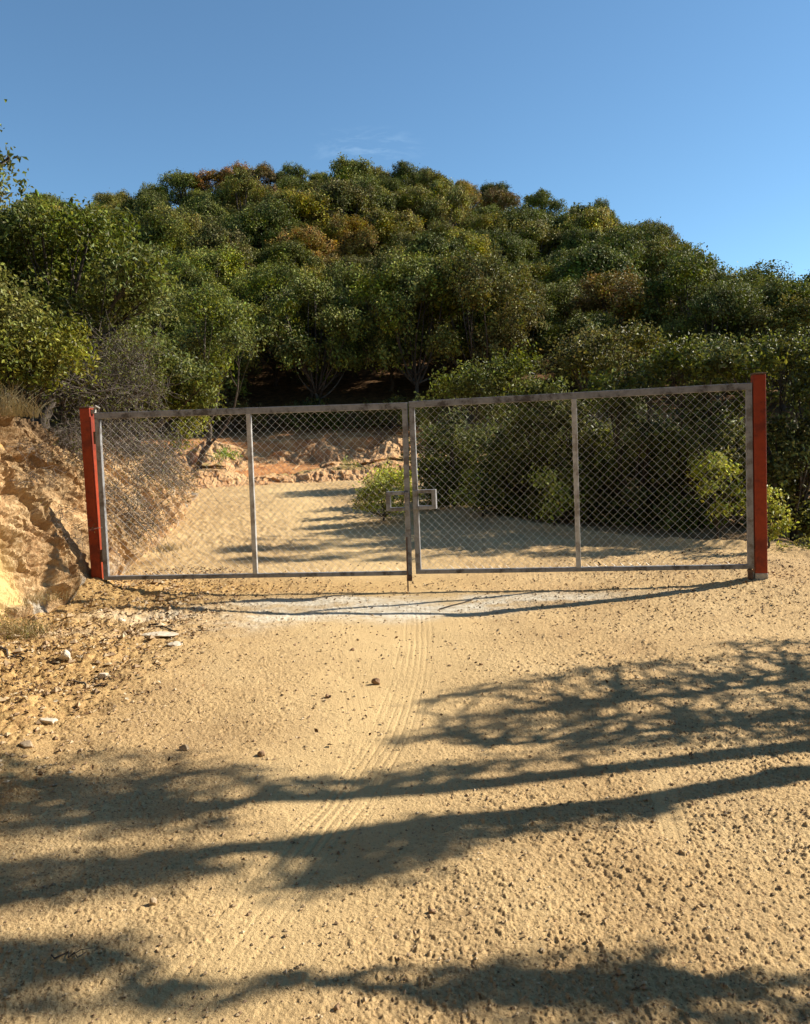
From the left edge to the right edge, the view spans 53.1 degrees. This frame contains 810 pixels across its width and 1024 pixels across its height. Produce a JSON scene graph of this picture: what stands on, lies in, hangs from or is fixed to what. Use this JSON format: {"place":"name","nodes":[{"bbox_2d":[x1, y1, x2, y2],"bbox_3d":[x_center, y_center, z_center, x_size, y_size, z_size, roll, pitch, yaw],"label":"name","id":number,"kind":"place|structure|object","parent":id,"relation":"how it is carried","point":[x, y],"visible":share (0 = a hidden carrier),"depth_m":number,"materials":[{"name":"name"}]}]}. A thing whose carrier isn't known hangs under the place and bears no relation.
{"place":"outdoors","nodes":[
{"label":"outdoors","id":0,"kind":"place"},
{"bbox_2d":[0,406,198,620],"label":"earth bank","id":1,"kind":"structure","parent":0,"point":[37,554],"depth_m":7.98,"materials":[{"name":"beige soil"}]},
{"bbox_2d":[0,377,45,417],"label":"grass tuft","id":2,"kind":"object","parent":1,"relation":"on","point":[8,409],"visible":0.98,"depth_m":7.68,"materials":[{"name":"plant"}]},
{"bbox_2d":[0,262,107,421],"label":"oak shrub","id":3,"kind":"object","parent":1,"relation":"on","point":[28,342],"visible":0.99,"depth_m":8.41,"materials":[{"name":"green plant"}]},
{"bbox_2d":[31,481,102,566],"bbox_3d":[-3.309,0.125,7.811,0.728,0.862,0.836,-5,6,-37],"label":"dry brush","id":4,"kind":"object","parent":1,"relation":"on","point":[60,519],"visible":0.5,"depth_m":7.80,"materials":[{"name":"brown plant"}]},
{"bbox_2d":[32,394,128,481],"bbox_3d":[-3.419,-0.769,8.344,1.084,1.104,0.998,-4,5,-24],"label":"dry brush","id":5,"kind":"object","parent":1,"relation":"on","point":[74,440],"visible":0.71,"depth_m":8.26,"materials":[{"name":"brown plant"}]},
{"bbox_2d":[79,405,103,578],"bbox_3d":[-3.036,-0.078,8.007,0.194,1.936,0.110,-2,5,5],"label":"gate post","id":6,"kind":"object","parent":1,"relation":"on","point":[87,423],"visible":0.81,"depth_m":7.95,"materials":[{"name":"red metal"}]},
{"bbox_2d":[93,402,411,591],"bbox_3d":[-1.487,-0.102,7.830,3.076,1.797,0.080,-1,5,5],"label":"gate leaf","id":7,"kind":"object","parent":6,"relation":"attached to","point":[97,438],"visible":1,"depth_m":7.82,"materials":[{"name":"paint"}]},
{"bbox_2d":[0,168,185,428],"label":"oak tree","id":8,"kind":"object","parent":1,"relation":"on","point":[24,230],"visible":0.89,"depth_m":9.95,"materials":[{"name":"green plant"}]},
{"bbox_2d":[0,284,204,444],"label":"dry brush","id":9,"kind":"object","parent":1,"relation":"on","point":[109,362],"visible":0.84,"depth_m":9.65,"materials":[{"name":"grey plant"}]},
{"bbox_2d":[52,377,208,504],"bbox_3d":[-3.257,-0.823,9.822,1.619,1.690,2.646,-2,5,0],"label":"dry brush","id":10,"kind":"object","parent":1,"relation":"on","point":[127,441],"visible":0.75,"depth_m":9.65,"materials":[{"name":"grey plant"}]},
{"bbox_2d":[104,458,185,564],"bbox_3d":[-3.022,-0.028,9.226,1.107,1.396,1.460,1,5,30],"label":"dry brush","id":11,"kind":"object","parent":1,"relation":"on","point":[126,499],"visible":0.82,"depth_m":9.13,"materials":[{"name":"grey plant"}]},
{"bbox_2d":[105,324,231,445],"bbox_3d":[-3.878,-1.913,13.371,2.115,2.295,1.901,-2,5,0],"label":"oak shrub","id":12,"kind":"object","parent":1,"relation":"on","point":[201,395],"visible":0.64,"depth_m":13.15,"materials":[{"name":"green plant"}]},
{"bbox_2d":[131,430,227,505],"bbox_3d":[-3.351,-0.613,11.992,1.325,1.216,1.881,-2,5,0],"label":"dry brush","id":13,"kind":"object","parent":1,"relation":"on","point":[185,481],"visible":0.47,"depth_m":12.02,"materials":[{"name":"brown plant"}]},
{"bbox_2d":[161,406,216,454],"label":"oak shrub","id":14,"kind":"object","parent":1,"relation":"on","point":[186,432],"visible":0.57,"depth_m":14.12,"materials":[{"name":"green plant"}]},
{"bbox_2d":[174,436,491,488],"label":"red bank","id":15,"kind":"structure","parent":0,"point":[380,452],"depth_m":20.57,"materials":[{"name":"brown soil"}]},
{"bbox_2d":[345,387,431,434],"bbox_3d":[-0.382,-2.658,22.578,2.513,1.579,1.662,2,6,39],"label":"oak shrub","id":16,"kind":"object","parent":15,"relation":"on","point":[380,416],"visible":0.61,"depth_m":22.49,"materials":[{"name":"green plant"}]},
{"bbox_2d":[0,211,809,1023],"bbox_3d":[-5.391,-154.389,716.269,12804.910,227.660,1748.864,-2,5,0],"label":"ground","id":17,"kind":"structure","parent":0,"point":[470,711],"depth_m":3.64,"materials":[{"name":"beige soil"}]},
{"bbox_2d":[0,99,27,211],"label":"oak tree","id":18,"kind":"object","parent":17,"relation":"on","point":[7,160],"visible":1,"depth_m":7.40,"materials":[{"name":"green plant"}]},
{"bbox_2d":[0,611,63,644],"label":"grass tuft","id":19,"kind":"object","parent":17,"relation":"on","point":[13,624],"visible":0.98,"depth_m":6.35,"materials":[{"name":"plant"}]},
{"bbox_2d":[125,194,172,224],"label":"oak tree","id":20,"kind":"object","parent":17,"relation":"on","point":[148,203],"visible":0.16,"depth_m":39.52,"materials":[{"name":"green plant"}]},
{"bbox_2d":[115,283,196,407],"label":"oak tree","id":21,"kind":"object","parent":17,"relation":"on","point":[168,311],"visible":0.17,"depth_m":23.64,"materials":[{"name":"green plant"}]},
{"bbox_2d":[114,209,199,258],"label":"oak tree","id":22,"kind":"object","parent":17,"relation":"on","point":[157,229],"visible":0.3,"depth_m":34.80,"materials":[{"name":"green plant"}]},
{"bbox_2d":[145,200,201,253],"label":"oak tree","id":23,"kind":"object","parent":17,"relation":"on","point":[191,222],"visible":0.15,"depth_m":36.89,"materials":[{"name":"green plant"}]},
{"bbox_2d":[156,169,208,206],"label":"oak tree","id":24,"kind":"object","parent":17,"relation":"on","point":[177,181],"visible":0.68,"depth_m":49.17,"materials":[{"name":"green plant"}]},
{"bbox_2d":[142,252,229,337],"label":"oak tree","id":25,"kind":"object","parent":17,"relation":"on","point":[191,276],"visible":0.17,"depth_m":25.82,"materials":[{"name":"green plant"}]},
{"bbox_2d":[150,315,251,424],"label":"oak tree","id":26,"kind":"object","parent":17,"relation":"on","point":[229,385],"visible":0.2,"depth_m":22.71,"materials":[{"name":"green plant"}]},
{"bbox_2d":[187,168,230,195],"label":"oak tree","id":27,"kind":"object","parent":17,"relation":"on","point":[211,176],"visible":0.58,"depth_m":49.27,"materials":[{"name":"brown plant"}]},
{"bbox_2d":[188,198,230,228],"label":"oak tree","id":28,"kind":"object","parent":17,"relation":"on","point":[207,207],"visible":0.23,"depth_m":40.90,"materials":[{"name":"green plant"}]},
{"bbox_2d":[172,239,255,300],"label":"oak tree","id":29,"kind":"object","parent":17,"relation":"on","point":[217,263],"visible":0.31,"depth_m":29.72,"materials":[{"name":"green plant"}]},
{"bbox_2d":[171,216,259,277],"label":"oak tree","id":30,"kind":"object","parent":17,"relation":"on","point":[212,235],"visible":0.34,"depth_m":32.71,"materials":[{"name":"green plant"}]},
{"bbox_2d":[165,278,273,468],"bbox_3d":[-4.273,-2.973,18.720,2.382,4.705,2.442,-4,5,-20],"label":"oak tree","id":31,"kind":"object","parent":17,"relation":"on","point":[238,336],"visible":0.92,"depth_m":18.61,"materials":[{"name":"green plant"}]},
{"bbox_2d":[166,294,275,405],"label":"oak tree","id":32,"kind":"object","parent":17,"relation":"on","point":[243,363],"visible":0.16,"depth_m":24.14,"materials":[{"name":"green plant"}]},
{"bbox_2d":[183,395,273,430],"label":"oak shrub","id":33,"kind":"object","parent":17,"relation":"on","point":[232,422],"visible":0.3,"depth_m":22.48,"materials":[{"name":"green plant"}]},
{"bbox_2d":[205,166,274,216],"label":"oak tree","id":34,"kind":"object","parent":17,"relation":"on","point":[238,185],"visible":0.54,"depth_m":43.48,"materials":[{"name":"green plant"}]},
{"bbox_2d":[218,198,304,251],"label":"oak tree","id":35,"kind":"object","parent":17,"relation":"on","point":[252,221],"visible":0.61,"depth_m":37.69,"materials":[{"name":"green plant"}]},
{"bbox_2d":[247,160,284,185],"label":"oak tree","id":36,"kind":"object","parent":17,"relation":"on","point":[266,173],"visible":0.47,"depth_m":49.52,"materials":[{"name":"green plant"}]},
{"bbox_2d":[219,258,327,385],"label":"oak tree","id":37,"kind":"object","parent":17,"relation":"on","point":[258,284],"visible":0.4,"depth_m":26.25,"materials":[{"name":"green plant"}]},
{"bbox_2d":[247,239,326,272],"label":"oak tree","id":38,"kind":"object","parent":17,"relation":"on","point":[296,254],"visible":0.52,"depth_m":35.49,"materials":[{"name":"green plant"}]},
{"bbox_2d":[257,225,343,266],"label":"oak tree","id":39,"kind":"object","parent":17,"relation":"on","point":[317,244],"visible":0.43,"depth_m":37.16,"materials":[{"name":"green plant"}]},
{"bbox_2d":[266,181,337,244],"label":"oak tree","id":40,"kind":"object","parent":17,"relation":"on","point":[303,204],"visible":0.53,"depth_m":39.26,"materials":[{"name":"green plant"}]},
{"bbox_2d":[257,284,365,397],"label":"oak tree","id":41,"kind":"object","parent":17,"relation":"on","point":[321,353],"visible":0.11,"depth_m":24.93,"materials":[{"name":"green plant"}]},
{"bbox_2d":[271,396,352,432],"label":"oak shrub","id":42,"kind":"object","parent":17,"relation":"on","point":[328,420],"visible":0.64,"depth_m":22.86,"materials":[{"name":"green plant"}]},
{"bbox_2d":[254,265,376,403],"bbox_3d":[-2.480,-4.840,23.786,3.456,4.611,4.510,0,5,21],"label":"oak tree","id":43,"kind":"object","parent":17,"relation":"on","point":[318,298],"visible":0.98,"depth_m":23.15,"materials":[{"name":"green plant"}]},
{"bbox_2d":[306,176,380,246],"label":"oak tree","id":44,"kind":"object","parent":17,"relation":"on","point":[342,195],"visible":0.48,"depth_m":40.24,"materials":[{"name":"green plant"}]},
{"bbox_2d":[320,257,372,374],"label":"oak tree","id":45,"kind":"object","parent":17,"relation":"on","point":[337,279],"visible":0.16,"depth_m":27.00,"materials":[{"name":"green plant"}]},
{"bbox_2d":[319,152,378,187],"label":"oak tree","id":46,"kind":"object","parent":17,"relation":"on","point":[342,168],"visible":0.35,"depth_m":44.15,"materials":[{"name":"green plant"}]},
{"bbox_2d":[323,213,379,258],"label":"oak tree","id":47,"kind":"object","parent":17,"relation":"on","point":[346,232],"visible":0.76,"depth_m":38.61,"materials":[{"name":"green plant"}]},
{"bbox_2d":[331,174,398,226],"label":"oak tree","id":48,"kind":"object","parent":17,"relation":"on","point":[386,201],"visible":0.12,"depth_m":42.15,"materials":[{"name":"green plant"}]},
{"bbox_2d":[348,458,425,520],"bbox_3d":[-0.275,-0.230,12.322,1.095,1.168,0.848,-4,5,-23],"label":"leafy bush","id":49,"kind":"object","parent":17,"relation":"on","point":[388,482],"visible":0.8,"depth_m":12.25,"materials":[{"name":"green plant"}]},
{"bbox_2d":[354,204,426,258],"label":"oak tree","id":50,"kind":"object","parent":17,"relation":"on","point":[388,223],"visible":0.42,"depth_m":39.94,"materials":[{"name":"green plant"}]},
{"bbox_2d":[335,240,447,390],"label":"oak tree","id":51,"kind":"object","parent":17,"relation":"on","point":[375,266],"visible":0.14,"depth_m":25.28,"materials":[{"name":"green plant"}]},
{"bbox_2d":[373,227,420,264],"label":"oak tree","id":52,"kind":"object","parent":17,"relation":"on","point":[402,239],"visible":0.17,"depth_m":35.89,"materials":[{"name":"green plant"}]},
{"bbox_2d":[0,547,801,770],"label":"leaf litter","id":53,"kind":"object","parent":17,"relation":"on","point":[96,671],"visible":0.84,"depth_m":6.62,"materials":[{"name":"brown plant"}]},
{"bbox_2d":[387,160,428,188],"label":"oak tree","id":54,"kind":"object","parent":17,"relation":"on","point":[402,171],"visible":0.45,"depth_m":49.48,"materials":[{"name":"green plant"}]},
{"bbox_2d":[345,246,479,409],"bbox_3d":[0.086,-5.334,24.089,3.657,5.160,3.667,0,5,22],"label":"oak tree","id":55,"kind":"object","parent":17,"relation":"on","point":[389,343],"visible":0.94,"depth_m":23.69,"materials":[{"name":"green plant"}]},
{"bbox_2d":[388,182,437,229],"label":"oak tree","id":56,"kind":"object","parent":17,"relation":"on","point":[407,199],"visible":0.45,"depth_m":43.86,"materials":[{"name":"green plant"}]},
{"bbox_2d":[383,227,476,264],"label":"oak tree","id":57,"kind":"object","parent":17,"relation":"on","point":[426,243],"visible":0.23,"depth_m":33.23,"materials":[{"name":"green plant"}]},
{"bbox_2d":[415,166,451,189],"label":"oak tree","id":58,"kind":"object","parent":17,"relation":"on","point":[427,176],"visible":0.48,"depth_m":48.64,"materials":[{"name":"green plant"}]},
{"bbox_2d":[417,177,475,229],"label":"oak tree","id":59,"kind":"object","parent":17,"relation":"on","point":[452,204],"visible":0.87,"depth_m":42.71,"materials":[{"name":"green plant"}]},
{"bbox_2d":[401,405,499,509],"bbox_3d":[0.840,-0.791,14.065,1.836,2.171,2.138,-2,5,0],"label":"oak shrub","id":60,"kind":"object","parent":17,"relation":"on","point":[440,478],"visible":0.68,"depth_m":13.61,"materials":[{"name":"green plant"}]},
{"bbox_2d":[407,289,504,393],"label":"oak tree","id":61,"kind":"object","parent":17,"relation":"on","point":[445,312],"visible":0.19,"depth_m":24.44,"materials":[{"name":"green plant"}]},
{"bbox_2d":[441,224,499,262],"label":"oak tree","id":62,"kind":"object","parent":17,"relation":"on","point":[479,243],"visible":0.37,"depth_m":36.06,"materials":[{"name":"green plant"}]},
{"bbox_2d":[400,338,549,432],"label":"oak tree","id":63,"kind":"object","parent":17,"relation":"on","point":[484,380],"visible":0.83,"depth_m":17.23,"materials":[{"name":"green plant"}]},
{"bbox_2d":[446,464,519,516],"bbox_3d":[1.163,-0.224,12.239,1.186,0.983,0.764,-2,5,0],"label":"leafy bush","id":64,"kind":"object","parent":17,"relation":"on","point":[466,476],"visible":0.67,"depth_m":12.23,"materials":[{"name":"green plant"}]},
{"bbox_2d":[423,240,552,404],"bbox_3d":[2.416,-5.283,23.948,3.666,5.212,4.544,-1,5,7],"label":"oak tree","id":65,"kind":"object","parent":17,"relation":"on","point":[474,280],"visible":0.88,"depth_m":23.00,"materials":[{"name":"green plant"}]},
{"bbox_2d":[461,211,527,238],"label":"oak tree","id":66,"kind":"object","parent":17,"relation":"on","point":[490,222],"visible":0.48,"depth_m":41.14,"materials":[{"name":"green plant"}]},
{"bbox_2d":[470,225,527,265],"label":"oak tree","id":67,"kind":"object","parent":17,"relation":"on","point":[508,243],"visible":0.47,"depth_m":37.49,"materials":[{"name":"green plant"}]},
{"bbox_2d":[476,184,522,214],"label":"oak tree","id":68,"kind":"object","parent":17,"relation":"on","point":[504,198],"visible":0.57,"depth_m":48.84,"materials":[{"name":"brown plant"}]},
{"bbox_2d":[453,277,558,391],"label":"oak tree","id":69,"kind":"object","parent":17,"relation":"on","point":[539,344],"visible":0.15,"depth_m":24.82,"materials":[{"name":"green plant"}]},
{"bbox_2d":[455,408,565,518],"bbox_3d":[1.897,-0.664,12.875,2.162,1.954,2.364,-2,5,0],"label":"oak shrub","id":70,"kind":"object","parent":17,"relation":"on","point":[500,455],"visible":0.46,"depth_m":12.20,"materials":[{"name":"green plant"}]},
{"bbox_2d":[488,202,556,259],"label":"oak tree","id":71,"kind":"object","parent":17,"relation":"on","point":[525,213],"visible":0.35,"depth_m":41.85,"materials":[{"name":"green plant"}]},
{"bbox_2d":[511,261,567,291],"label":"oak tree","id":72,"kind":"object","parent":17,"relation":"on","point":[540,272],"visible":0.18,"depth_m":32.00,"materials":[{"name":"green plant"}]},
{"bbox_2d":[515,217,565,262],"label":"oak tree","id":73,"kind":"object","parent":17,"relation":"on","point":[547,241],"visible":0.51,"depth_m":40.36,"materials":[{"name":"green plant"}]},
{"bbox_2d":[519,187,567,217],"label":"oak tree","id":74,"kind":"object","parent":17,"relation":"on","point":[540,198],"visible":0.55,"depth_m":50.88,"materials":[{"name":"green plant"}]},
{"bbox_2d":[521,462,584,525],"bbox_3d":[1.980,-0.134,10.896,0.846,1.077,0.674,-2,5,0],"label":"leafy bush","id":75,"kind":"object","parent":17,"relation":"on","point":[551,500],"visible":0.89,"depth_m":10.83,"materials":[{"name":"green plant"}]},
{"bbox_2d":[515,275,592,389],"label":"oak tree","id":76,"kind":"object","parent":17,"relation":"on","point":[560,298],"visible":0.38,"depth_m":25.55,"materials":[{"name":"green plant"}]},
{"bbox_2d":[481,367,629,523],"bbox_3d":[2.456,-0.753,12.116,2.531,2.856,2.184,-2,5,0],"label":"oak tree","id":77,"kind":"object","parent":17,"relation":"on","point":[562,408],"visible":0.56,"depth_m":11.66,"materials":[{"name":"green plant"}]},
{"bbox_2d":[539,202,598,258],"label":"oak tree","id":78,"kind":"object","parent":17,"relation":"on","point":[561,218],"visible":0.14,"depth_m":42.39,"materials":[{"name":"green plant"}]},
{"bbox_2d":[554,226,604,252],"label":"oak tree","id":79,"kind":"object","parent":17,"relation":"on","point":[576,237],"visible":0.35,"depth_m":39.27,"materials":[{"name":"green plant"}]},
{"bbox_2d":[540,308,634,391],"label":"oak tree","id":80,"kind":"object","parent":17,"relation":"on","point":[610,323],"visible":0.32,"depth_m":23.13,"materials":[{"name":"green plant"}]},
{"bbox_2d":[555,204,626,246],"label":"oak tree","id":81,"kind":"object","parent":17,"relation":"on","point":[601,219],"visible":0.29,"depth_m":40.88,"materials":[{"name":"green plant"}]},
{"bbox_2d":[547,238,648,296],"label":"oak tree","id":82,"kind":"object","parent":17,"relation":"on","point":[592,257],"visible":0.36,"depth_m":31.21,"materials":[{"name":"green plant"}]},
{"bbox_2d":[531,311,675,427],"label":"oak tree","id":83,"kind":"object","parent":17,"relation":"on","point":[608,352],"visible":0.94,"depth_m":16.24,"materials":[{"name":"green plant"}]},
{"bbox_2d":[569,221,669,288],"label":"oak tree","id":84,"kind":"object","parent":17,"relation":"on","point":[634,248],"visible":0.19,"depth_m":34.49,"materials":[{"name":"green plant"}]},
{"bbox_2d":[566,265,685,387],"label":"oak tree","id":85,"kind":"object","parent":17,"relation":"on","point":[616,294],"visible":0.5,"depth_m":24.42,"materials":[{"name":"green plant"}]},
{"bbox_2d":[565,356,692,527],"bbox_3d":[3.316,-0.767,11.558,2.128,2.740,2.357,-2,5,0],"label":"oak tree","id":86,"kind":"object","parent":17,"relation":"on","point":[632,461],"visible":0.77,"depth_m":11.09,"materials":[{"name":"green plant"}]},
{"bbox_2d":[627,217,680,272],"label":"oak tree","id":87,"kind":"object","parent":17,"relation":"on","point":[649,232],"visible":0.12,"depth_m":36.56,"materials":[{"name":"green plant"}]},
{"bbox_2d":[633,234,695,302],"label":"oak tree","id":88,"kind":"object","parent":17,"relation":"on","point":[662,249],"visible":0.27,"depth_m":34.67,"materials":[{"name":"green plant"}]},
{"bbox_2d":[617,237,748,383],"bbox_3d":[8.540,-5.612,24.261,3.760,5.100,3.924,-6,6,-40],"label":"oak tree","id":89,"kind":"object","parent":17,"relation":"on","point":[689,270],"visible":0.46,"depth_m":23.79,"materials":[{"name":"green plant"}]},
{"bbox_2d":[634,338,745,533],"bbox_3d":[3.983,-0.926,11.298,1.613,2.833,2.489,0,5,26],"label":"oak tree","id":90,"kind":"object","parent":17,"relation":"on","point":[694,368],"visible":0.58,"depth_m":10.70,"materials":[{"name":"green plant"}]},
{"bbox_2d":[685,448,746,538],"bbox_3d":[3.703,-0.092,9.565,0.768,1.340,0.622,-5,5,-35],"label":"leafy bush","id":91,"kind":"object","parent":17,"relation":"on","point":[704,490],"visible":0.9,"depth_m":9.46,"materials":[{"name":"green plant"}]},
{"bbox_2d":[657,276,775,404],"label":"oak tree","id":92,"kind":"object","parent":17,"relation":"on","point":[710,303],"visible":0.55,"depth_m":22.22,"materials":[{"name":"green plant"}]},
{"bbox_2d":[632,317,809,455],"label":"oak tree","id":93,"kind":"object","parent":17,"relation":"on","point":[714,343],"visible":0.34,"depth_m":15.17,"materials":[{"name":"green plant"}]},
{"bbox_2d":[689,264,766,394],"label":"oak tree","id":94,"kind":"object","parent":17,"relation":"on","point":[749,276],"visible":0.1,"depth_m":24.98,"materials":[{"name":"green plant"}]},
{"bbox_2d":[680,259,803,382],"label":"oak tree","id":95,"kind":"object","parent":17,"relation":"on","point":[766,271],"visible":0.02,"depth_m":26.17,"materials":[{"name":"green plant"}]},
{"bbox_2d":[688,330,809,542],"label":"oak tree","id":96,"kind":"object","parent":17,"relation":"on","point":[787,472],"visible":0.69,"depth_m":10.58,"materials":[{"name":"green plant"}]},
{"bbox_2d":[750,372,767,579],"bbox_3d":[3.141,-0.178,7.187,0.113,2.086,0.112,-2,5,10],"label":"gate post","id":97,"kind":"object","parent":17,"relation":"on","point":[760,569],"visible":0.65,"depth_m":7.13,"materials":[{"name":"red metal"}]},
{"bbox_2d":[409,383,754,579],"bbox_3d":[1.586,-0.199,7.433,3.076,1.782,0.080,-2,4,11],"label":"gate leaf","id":98,"kind":"object","parent":97,"relation":"attached to","point":[700,389],"visible":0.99,"depth_m":7.40,"materials":[{"name":"paint"}]},
{"bbox_2d":[720,269,809,377],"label":"oak tree","id":99,"kind":"object","parent":17,"relation":"on","point":[773,289],"visible":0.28,"depth_m":22.78,"materials":[{"name":"green plant"}]},
{"bbox_2d":[725,292,809,410],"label":"oak tree","id":100,"kind":"object","parent":17,"relation":"on","point":[792,312],"visible":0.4,"depth_m":21.73,"materials":[{"name":"green plant"}]},
{"bbox_2d":[767,483,801,547],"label":"leafy bush","id":101,"kind":"object","parent":17,"relation":"on","point":[778,510],"visible":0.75,"depth_m":8.88,"materials":[{"name":"green plant"}]},
{"bbox_2d":[766,356,809,495],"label":"oak tree","id":102,"kind":"object","parent":17,"relation":"on","point":[794,382],"visible":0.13,"depth_m":14.75,"materials":[{"name":"green plant"}]},
{"bbox_2d":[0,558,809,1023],"bbox_3d":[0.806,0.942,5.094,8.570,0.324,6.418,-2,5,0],"label":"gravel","id":103,"kind":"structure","parent":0,"point":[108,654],"depth_m":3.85,"materials":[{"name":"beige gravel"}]},
{"bbox_2d":[0,0,809,282],"label":"sky","id":104,"kind":"structure","parent":0,"point":[693,115],"materials":[{"name":"blue"}]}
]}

